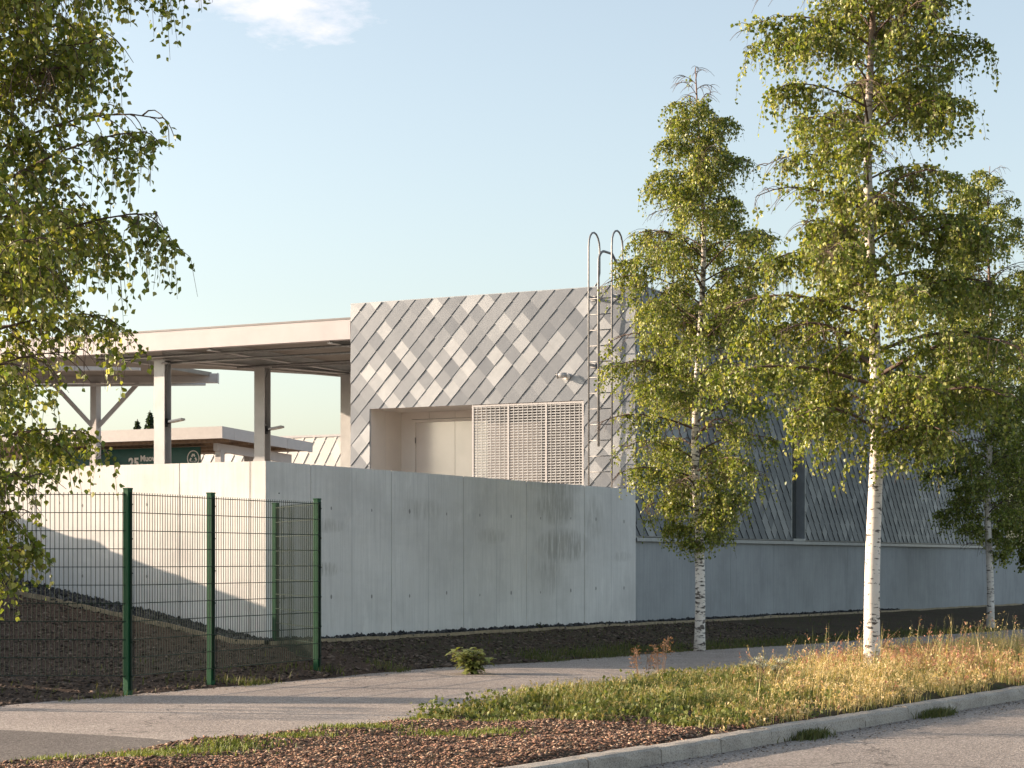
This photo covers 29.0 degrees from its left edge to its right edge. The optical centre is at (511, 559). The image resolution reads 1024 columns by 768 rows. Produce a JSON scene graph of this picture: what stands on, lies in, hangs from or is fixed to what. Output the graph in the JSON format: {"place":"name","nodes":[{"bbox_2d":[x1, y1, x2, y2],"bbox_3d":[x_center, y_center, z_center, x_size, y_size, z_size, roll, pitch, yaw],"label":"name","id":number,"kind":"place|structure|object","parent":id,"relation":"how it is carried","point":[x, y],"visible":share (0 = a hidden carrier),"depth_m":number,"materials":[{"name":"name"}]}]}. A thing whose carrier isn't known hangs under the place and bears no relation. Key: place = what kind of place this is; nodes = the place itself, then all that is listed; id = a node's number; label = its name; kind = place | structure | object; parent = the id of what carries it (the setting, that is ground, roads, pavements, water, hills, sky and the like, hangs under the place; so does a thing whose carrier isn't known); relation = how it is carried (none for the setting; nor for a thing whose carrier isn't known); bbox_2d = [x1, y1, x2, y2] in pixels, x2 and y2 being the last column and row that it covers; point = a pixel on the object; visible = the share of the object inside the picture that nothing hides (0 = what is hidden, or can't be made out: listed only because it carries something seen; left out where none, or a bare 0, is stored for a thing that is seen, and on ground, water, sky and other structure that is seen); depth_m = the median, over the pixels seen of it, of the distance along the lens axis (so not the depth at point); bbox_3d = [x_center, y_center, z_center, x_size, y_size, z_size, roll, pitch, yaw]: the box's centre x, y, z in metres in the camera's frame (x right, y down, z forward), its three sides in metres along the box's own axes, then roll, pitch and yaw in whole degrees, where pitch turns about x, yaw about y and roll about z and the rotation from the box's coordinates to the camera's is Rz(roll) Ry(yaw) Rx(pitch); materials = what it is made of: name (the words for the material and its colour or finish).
{"place":"outdoors","nodes":[
{"label":"outdoors","id":0,"kind":"place"},
{"bbox_2d":[0,593,1023,767],"bbox_3d":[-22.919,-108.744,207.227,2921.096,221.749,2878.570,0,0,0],"label":"ground","id":1,"kind":"structure","parent":0,"point":[905,619],"depth_m":26.17,"materials":[{"name":"soil"}]},
{"bbox_2d":[0,0,212,620],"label":"birch tree","id":2,"kind":"object","parent":1,"relation":"on","point":[25,281],"visible":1,"depth_m":12.36,"materials":[{"name":"green plant"}]},
{"bbox_2d":[0,488,321,694],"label":"fence","id":3,"kind":"object","parent":1,"relation":"on","point":[127,548],"visible":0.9,"depth_m":23.01,"materials":[{"name":"green metal"}]},
{"bbox_2d":[1,701,564,763],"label":"verge tufts","id":4,"kind":"object","parent":1,"relation":"on","point":[146,752],"visible":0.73,"depth_m":15.76,"materials":[{"name":"green plant"}]},
{"bbox_2d":[1,461,635,637],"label":"retaining wall","id":5,"kind":"structure","parent":1,"relation":"on","point":[408,551],"depth_m":30.63,"materials":[{"name":"concrete"}]},
{"bbox_2d":[0,703,819,767],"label":"bark mulch","id":6,"kind":"object","parent":1,"relation":"on","point":[287,762],"visible":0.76,"depth_m":15.49,"materials":[{"name":"wood"}]},
{"bbox_2d":[1,574,899,643],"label":"wall gravel","id":7,"kind":"structure","parent":1,"relation":"on","point":[81,597],"depth_m":29.38,"materials":[{"name":"grey gravel"}]},
{"bbox_2d":[2,615,1008,701],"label":"bank grass","id":8,"kind":"structure","parent":1,"relation":"on","point":[601,652],"depth_m":32.29,"materials":[{"name":"green plant"}]},
{"bbox_2d":[3,587,1021,644],"bbox_3d":[6.164,0.152,46.127,8.475,2.837,46.179,0,0,38],"label":"timber edging","id":9,"kind":"object","parent":1,"relation":"on","point":[92,608],"visible":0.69,"depth_m":31.40,"materials":[{"name":"brown wood"}]},
{"bbox_2d":[406,655,855,729],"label":"green grass","id":10,"kind":"structure","parent":1,"relation":"on","point":[644,691],"depth_m":19.27,"materials":[{"name":"green plant"}]},
{"bbox_2d":[628,645,655,674],"bbox_3d":[1.485,1.239,22.607,0.392,0.533,0.203,0,0,-37],"label":"dry weed","id":11,"kind":"object","parent":1,"relation":"on","point":[636,659],"visible":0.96,"depth_m":22.57,"materials":[{"name":"brown plant"}]},
{"bbox_2d":[649,637,673,676],"bbox_3d":[1.692,1.143,22.323,0.334,0.561,0.211,0,0,-27],"label":"dry weed","id":12,"kind":"object","parent":1,"relation":"on","point":[655,649],"visible":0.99,"depth_m":22.31,"materials":[{"name":"brown plant"}]},
{"bbox_2d":[350,277,1023,620],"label":"clad building","id":13,"kind":"structure","parent":1,"relation":"on","point":[470,385],"depth_m":42.36,"materials":[{"name":"metal"}]},
{"bbox_2d":[411,417,487,476],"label":"door","id":14,"kind":"structure","parent":13,"relation":"in","point":[438,446],"depth_m":42.95,"materials":[{"name":"metal"}]},
{"bbox_2d":[556,372,569,379],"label":"security camera","id":15,"kind":"object","parent":13,"relation":"attached to","point":[565,376],"visible":1,"depth_m":40.02,"materials":[{"name":"paint"}]},
{"bbox_2d":[588,230,623,487],"bbox_3d":[1.960,-3.599,39.871,0.609,5.999,0.936,0,0,33],"label":"roof ladder","id":16,"kind":"object","parent":13,"relation":"attached to","point":[598,345],"visible":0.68,"depth_m":39.48,"materials":[{"name":"metal"}]},
{"bbox_2d":[790,407,805,540],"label":"window","id":17,"kind":"structure","parent":13,"relation":"in","point":[798,488],"depth_m":48.43,"materials":[{"name":"metal"}]},
{"bbox_2d":[592,66,801,650],"bbox_3d":[3.276,-3.289,33.603,3.512,10.252,3.677,0,0,40],"label":"birch tree","id":18,"kind":"object","parent":1,"relation":"on","point":[703,175],"visible":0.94,"depth_m":33.47,"materials":[{"name":"green plant"}]},
{"bbox_2d":[752,656,769,692],"bbox_3d":[2.624,1.249,20.989,0.208,0.443,0.309,0,0,11],"label":"yarrow plant","id":19,"kind":"object","parent":1,"relation":"on","point":[761,664],"visible":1,"depth_m":21.02,"materials":[{"name":"white plant"}]},
{"bbox_2d":[771,657,791,689],"bbox_3d":[2.842,1.259,20.765,0.258,0.449,0.336,0,0,0],"label":"yarrow plant","id":20,"kind":"object","parent":1,"relation":"on","point":[781,663],"visible":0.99,"depth_m":20.78,"materials":[{"name":"white plant"}]},
{"bbox_2d":[685,0,1023,668],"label":"birch tree","id":21,"kind":"object","parent":1,"relation":"on","point":[834,253],"visible":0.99,"depth_m":24.64,"materials":[{"name":"green plant"}]},
{"bbox_2d":[698,612,1023,734],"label":"golden grass","id":22,"kind":"structure","parent":1,"relation":"on","point":[924,666],"depth_m":22.75,"materials":[{"name":"yellow plant"}]},
{"bbox_2d":[911,166,1023,627],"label":"birch tree","id":23,"kind":"object","parent":1,"relation":"on","point":[986,485],"visible":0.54,"depth_m":47.66,"materials":[{"name":"green plant"}]},
{"bbox_2d":[966,332,1023,573],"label":"birch tree","id":24,"kind":"object","parent":1,"relation":"on","point":[1019,551],"visible":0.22,"depth_m":56.57,"materials":[{"name":"green plant"}]},
{"bbox_2d":[0,629,1023,740],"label":"path","id":25,"kind":"structure","parent":0,"point":[237,710],"depth_m":21.18,"materials":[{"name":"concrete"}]},
{"bbox_2d":[0,730,173,761],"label":"path patch","id":26,"kind":"object","parent":25,"relation":"on","point":[14,744],"visible":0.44,"depth_m":16.07,"materials":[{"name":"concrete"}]},
{"bbox_2d":[445,647,495,674],"bbox_3d":[-0.539,1.342,25.911,0.692,0.397,0.782,0,0,0],"label":"leafy weed","id":27,"kind":"object","parent":25,"relation":"on","point":[474,664],"visible":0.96,"depth_m":25.80,"materials":[{"name":"green plant"}]},
{"bbox_2d":[0,0,1023,545],"label":"sky","id":28,"kind":"structure","parent":0,"point":[330,156],"materials":[{"name":"blue"}]},
{"bbox_2d":[638,700,1023,767],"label":"road","id":29,"kind":"structure","parent":0,"point":[991,739],"depth_m":16.84,"materials":[{"name":"grey asphalt"}]},
{"bbox_2d":[3,651,1023,767],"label":"road grit","id":30,"kind":"object","parent":29,"relation":"on","point":[994,705],"visible":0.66,"depth_m":18.45,"materials":[{"name":"stone"}]},
{"bbox_2d":[501,685,1023,767],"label":"kerb","id":31,"kind":"structure","parent":29,"relation":"on","point":[637,756],"depth_m":17.07,"materials":[{"name":"concrete"}]},
{"bbox_2d":[777,727,836,742],"bbox_3d":[2.621,1.558,17.736,0.372,0.108,1.054,0,0,39],"label":"grass tuft","id":32,"kind":"object","parent":29,"relation":"on","point":[811,734],"visible":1,"depth_m":17.70,"materials":[{"name":"green plant"}]},
{"bbox_2d":[910,706,958,719],"bbox_3d":[4.359,1.559,20.311,0.356,0.106,1.078,0,0,29],"label":"grass tuft","id":33,"kind":"object","parent":29,"relation":"on","point":[934,712],"visible":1,"depth_m":20.21,"materials":[{"name":"green plant"}]},
{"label":"yard terrace","id":34,"kind":"structure","parent":0,"visible":0},
{"bbox_2d":[4,365,218,465],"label":"braced canopy","id":35,"kind":"object","parent":34,"relation":"on","point":[135,377],"visible":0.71,"depth_m":57.90,"materials":[{"name":"white paint"}]},
{"bbox_2d":[133,419,140,428],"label":"spruce tree","id":36,"kind":"object","parent":34,"relation":"on","point":[137,425],"visible":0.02,"depth_m":93.92,"materials":[{"name":"green plant"}]},
{"bbox_2d":[144,412,153,428],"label":"spruce tree","id":37,"kind":"object","parent":34,"relation":"on","point":[149,419],"visible":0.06,"depth_m":91.90,"materials":[{"name":"green plant"}]},
{"bbox_2d":[2,426,312,462],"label":"sorting shelter","id":38,"kind":"object","parent":34,"relation":"on","point":[219,442],"visible":0.48,"depth_m":59.74,"materials":[{"name":"white paint"}]},
{"bbox_2d":[40,447,200,466],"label":"sorting sign","id":39,"kind":"object","parent":38,"relation":"attached to","point":[146,456],"visible":0.39,"depth_m":60.89,"materials":[{"name":"green metal"}]},
{"bbox_2d":[0,317,350,466],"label":"station canopy","id":40,"kind":"object","parent":34,"relation":"on","point":[262,351],"visible":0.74,"depth_m":45.80,"materials":[{"name":"paint"}]},
{"bbox_2d":[165,418,184,426],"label":"floodlight","id":41,"kind":"object","parent":40,"relation":"attached to","point":[167,421],"visible":1,"depth_m":45.76,"materials":[{"name":"white plastic"}]},
{"bbox_2d":[265,425,283,433],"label":"floodlight","id":42,"kind":"object","parent":40,"relation":"attached to","point":[267,429],"visible":1,"depth_m":47.43,"materials":[{"name":"white plastic"}]},
{"bbox_2d":[201,434,339,466],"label":"pale hall","id":43,"kind":"structure","parent":34,"relation":"on","point":[326,450],"depth_m":76.51,"materials":[{"name":"white paint"}]}
]}

